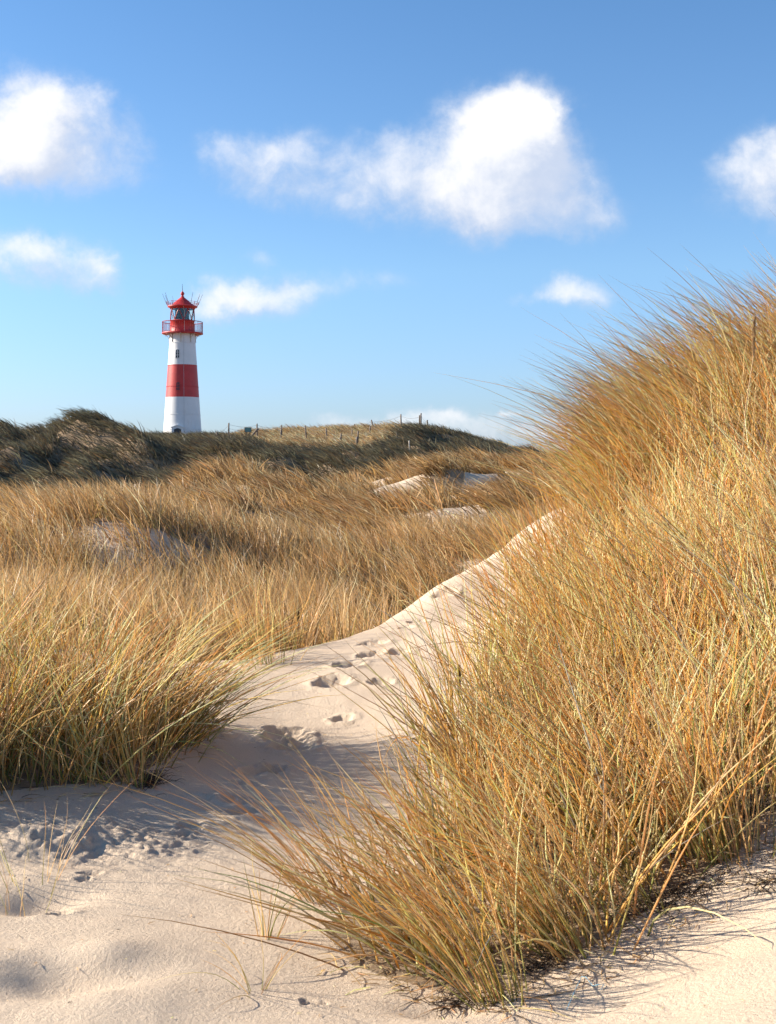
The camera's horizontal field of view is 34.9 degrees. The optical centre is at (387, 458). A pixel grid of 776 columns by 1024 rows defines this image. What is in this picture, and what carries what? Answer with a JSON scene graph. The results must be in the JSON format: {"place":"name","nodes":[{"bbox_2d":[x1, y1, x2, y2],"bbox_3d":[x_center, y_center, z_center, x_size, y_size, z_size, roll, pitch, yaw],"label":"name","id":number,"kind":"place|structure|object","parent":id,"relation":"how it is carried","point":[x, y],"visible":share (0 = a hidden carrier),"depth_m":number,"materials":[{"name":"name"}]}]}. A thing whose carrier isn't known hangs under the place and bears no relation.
{"place":"outdoors","nodes":[
{"label":"outdoors","id":0,"kind":"place"},
{"bbox_2d":[0,554,349,795],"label":"marram grass","id":1,"kind":"structure","parent":0,"point":[36,693],"depth_m":6.70,"materials":[{"name":"beige plant"}]},
{"bbox_2d":[0,420,775,1023],"bbox_3d":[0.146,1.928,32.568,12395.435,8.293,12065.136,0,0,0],"label":"terrain","id":2,"kind":"structure","parent":0,"point":[130,846],"depth_m":4.78,"materials":[{"name":"beige sand"}]},
{"bbox_2d":[0,833,64,916],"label":"grass tuft","id":3,"kind":"object","parent":2,"relation":"on","point":[23,887],"visible":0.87,"depth_m":4.71,"materials":[{"name":"yellow plant"}]},
{"bbox_2d":[0,774,140,894],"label":"grass tuft","id":4,"kind":"object","parent":2,"relation":"on","point":[60,843],"visible":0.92,"depth_m":4.99,"materials":[{"name":"yellow plant"}]},
{"bbox_2d":[34,677,196,789],"bbox_3d":[-1.288,1.372,6.330,0.850,0.615,0.888,0,0,0],"label":"grass tuft","id":5,"kind":"object","parent":2,"relation":"on","point":[143,761],"visible":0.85,"depth_m":6.25,"materials":[{"name":"beige plant"}]},
{"bbox_2d":[126,766,185,795],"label":"root litter","id":6,"kind":"object","parent":2,"relation":"on","point":[152,780],"visible":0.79,"depth_m":6.33,"materials":[{"name":"brown plant"}]},
{"bbox_2d":[162,286,202,433],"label":"lighthouse","id":7,"kind":"object","parent":2,"relation":"on","point":[182,408],"visible":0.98,"depth_m":103.96,"materials":[{"name":"white paint"}]},
{"bbox_2d":[175,349,179,357],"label":"window","id":8,"kind":"structure","parent":7,"relation":"in","point":[177,353],"depth_m":103.81,"materials":[{"name":"white paint"}]},
{"bbox_2d":[176,382,179,390],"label":"window","id":9,"kind":"structure","parent":7,"relation":"in","point":[177,383],"depth_m":103.60,"materials":[{"name":"red paint"}]},
{"bbox_2d":[171,425,184,433],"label":"door","id":10,"kind":"structure","parent":7,"relation":"in","point":[176,428],"depth_m":103.25,"materials":[{"name":"white paint"}]},
{"bbox_2d":[163,671,276,746],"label":"grass tuft","id":11,"kind":"object","parent":2,"relation":"on","point":[216,715],"visible":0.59,"depth_m":7.30,"materials":[{"name":"beige plant"}]},
{"bbox_2d":[88,742,353,906],"bbox_3d":[-0.662,1.428,4.891,0.943,0.642,0.776,0,0,-28],"label":"grass tuft","id":12,"kind":"object","parent":2,"relation":"on","point":[273,857],"visible":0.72,"depth_m":4.82,"materials":[{"name":"yellow plant"}]},
{"bbox_2d":[159,908,321,1008],"bbox_3d":[-0.475,1.564,3.946,0.551,0.321,0.418,0,0,0],"label":"grass tuft","id":13,"kind":"object","parent":2,"relation":"on","point":[245,979],"visible":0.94,"depth_m":3.95,"materials":[{"name":"beige plant"}]},
{"bbox_2d":[245,427,250,434],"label":"notice board","id":14,"kind":"object","parent":2,"relation":"on","point":[247,429],"visible":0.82,"depth_m":83.98,"materials":[{"name":"white wood"}]},
{"bbox_2d":[216,423,281,436],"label":"wire fence","id":15,"kind":"object","parent":2,"relation":"on","point":[256,425],"visible":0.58,"depth_m":81.71,"materials":[{"name":"brown wood"}]},
{"bbox_2d":[178,561,326,668],"bbox_3d":[-1.184,1.211,9.699,1.068,0.844,0.992,0,0,42],"label":"grass tuft","id":16,"kind":"object","parent":2,"relation":"on","point":[257,618],"visible":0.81,"depth_m":9.72,"materials":[{"name":"beige plant"}]},
{"bbox_2d":[164,736,382,914],"bbox_3d":[-0.414,1.405,4.844,0.800,0.696,0.594,0,0,23],"label":"grass tuft","id":17,"kind":"object","parent":2,"relation":"on","point":[340,855],"visible":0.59,"depth_m":4.79,"materials":[{"name":"yellow plant"}]},
{"bbox_2d":[0,472,562,660],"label":"marram grass","id":18,"kind":"structure","parent":2,"relation":"on","point":[336,569],"depth_m":17.86,"materials":[{"name":"beige plant"}]},
{"bbox_2d":[244,839,320,939],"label":"grass tuft","id":19,"kind":"object","parent":2,"relation":"on","point":[279,932],"visible":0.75,"depth_m":4.44,"materials":[{"name":"yellow plant"}]},
{"bbox_2d":[0,404,565,493],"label":"marram grass","id":20,"kind":"structure","parent":2,"relation":"on","point":[171,445],"depth_m":62.50,"materials":[{"name":"green plant"}]},
{"bbox_2d":[0,442,572,543],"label":"marram grass","id":21,"kind":"structure","parent":2,"relation":"on","point":[319,495],"depth_m":31.27,"materials":[{"name":"beige plant"}]},
{"bbox_2d":[297,611,299,648],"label":"seed stalk","id":22,"kind":"object","parent":2,"relation":"on","point":[298,624],"visible":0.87,"depth_m":10.90,"materials":[{"name":"plant"}]},
{"bbox_2d":[226,418,419,450],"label":"marram grass","id":23,"kind":"structure","parent":2,"relation":"on","point":[295,435],"depth_m":85.70,"materials":[{"name":"beige plant"}]},
{"bbox_2d":[305,425,380,442],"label":"wire fence","id":24,"kind":"object","parent":2,"relation":"on","point":[340,433],"visible":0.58,"depth_m":80.78,"materials":[{"name":"brown wood"}]},
{"bbox_2d":[0,693,775,1023],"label":"plant litter","id":25,"kind":"object","parent":2,"relation":"on","point":[490,941],"visible":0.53,"depth_m":4.25,"materials":[{"name":"brown plant"}]},
{"bbox_2d":[354,413,427,425],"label":"wire fence","id":26,"kind":"object","parent":2,"relation":"on","point":[420,418],"visible":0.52,"depth_m":83.97,"materials":[{"name":"brown wood"}]},
{"bbox_2d":[254,753,528,1011],"bbox_3d":[-0.039,1.349,3.937,0.947,0.822,0.938,0,0,11],"label":"grass tuft","id":27,"kind":"object","parent":2,"relation":"on","point":[494,979],"visible":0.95,"depth_m":3.94,"materials":[{"name":"yellow plant"}]},
{"bbox_2d":[120,235,775,983],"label":"marram grass","id":28,"kind":"structure","parent":2,"relation":"on","point":[654,581],"depth_m":6.10,"materials":[{"name":"beige plant"}]},
{"bbox_2d":[457,664,460,751],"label":"seed stalk","id":29,"kind":"object","parent":2,"relation":"on","point":[457,688],"visible":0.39,"depth_m":6.80,"materials":[{"name":"plant"}]},
{"bbox_2d":[395,985,524,1019],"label":"root litter","id":30,"kind":"object","parent":2,"relation":"on","point":[454,1003],"visible":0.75,"depth_m":3.95,"materials":[{"name":"brown plant"}]},
{"bbox_2d":[360,687,593,962],"bbox_3d":[0.313,1.281,4.286,0.849,0.917,1.144,0,0,0],"label":"grass tuft","id":31,"kind":"object","parent":2,"relation":"on","point":[572,888],"visible":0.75,"depth_m":4.34,"materials":[{"name":"yellow plant"}]},
{"bbox_2d":[374,714,665,930],"bbox_3d":[0.426,1.307,4.388,1.064,0.717,0.722,0,0,23],"label":"grass tuft","id":32,"kind":"object","parent":2,"relation":"on","point":[616,888],"visible":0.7,"depth_m":4.42,"materials":[{"name":"yellow plant"}]},
{"bbox_2d":[496,945,604,980],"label":"root litter","id":33,"kind":"object","parent":2,"relation":"on","point":[545,962],"visible":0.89,"depth_m":4.21,"materials":[{"name":"brown plant"}]},
{"bbox_2d":[566,976,603,1009],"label":"twig","id":34,"kind":"object","parent":2,"relation":"on","point":[577,985],"visible":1,"depth_m":3.90,"materials":[{"name":"grey wood"}]},
{"bbox_2d":[526,631,775,869],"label":"grass tuft","id":35,"kind":"object","parent":2,"relation":"on","point":[734,845],"visible":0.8,"depth_m":4.65,"materials":[{"name":"beige plant"}]},
{"bbox_2d":[591,857,769,939],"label":"root litter","id":36,"kind":"object","parent":2,"relation":"on","point":[676,889],"visible":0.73,"depth_m":4.49,"materials":[{"name":"brown plant"}]},
{"bbox_2d":[739,312,755,505],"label":"seed stalk","id":37,"kind":"object","parent":2,"relation":"on","point":[753,335],"visible":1,"depth_m":7.20,"materials":[{"name":"plant"}]},
{"bbox_2d":[725,786,775,823],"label":"root litter","id":38,"kind":"object","parent":2,"relation":"on","point":[766,806],"visible":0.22,"depth_m":4.96,"materials":[{"name":"brown plant"}]},
{"bbox_2d":[730,866,775,899],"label":"root litter","id":39,"kind":"object","parent":2,"relation":"on","point":[763,883],"visible":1,"depth_m":4.33,"materials":[{"name":"brown plant"}]},
{"bbox_2d":[0,0,775,452],"label":"sky","id":40,"kind":"structure","parent":0,"point":[363,202],"materials":[{"name":"blue"}]}
]}

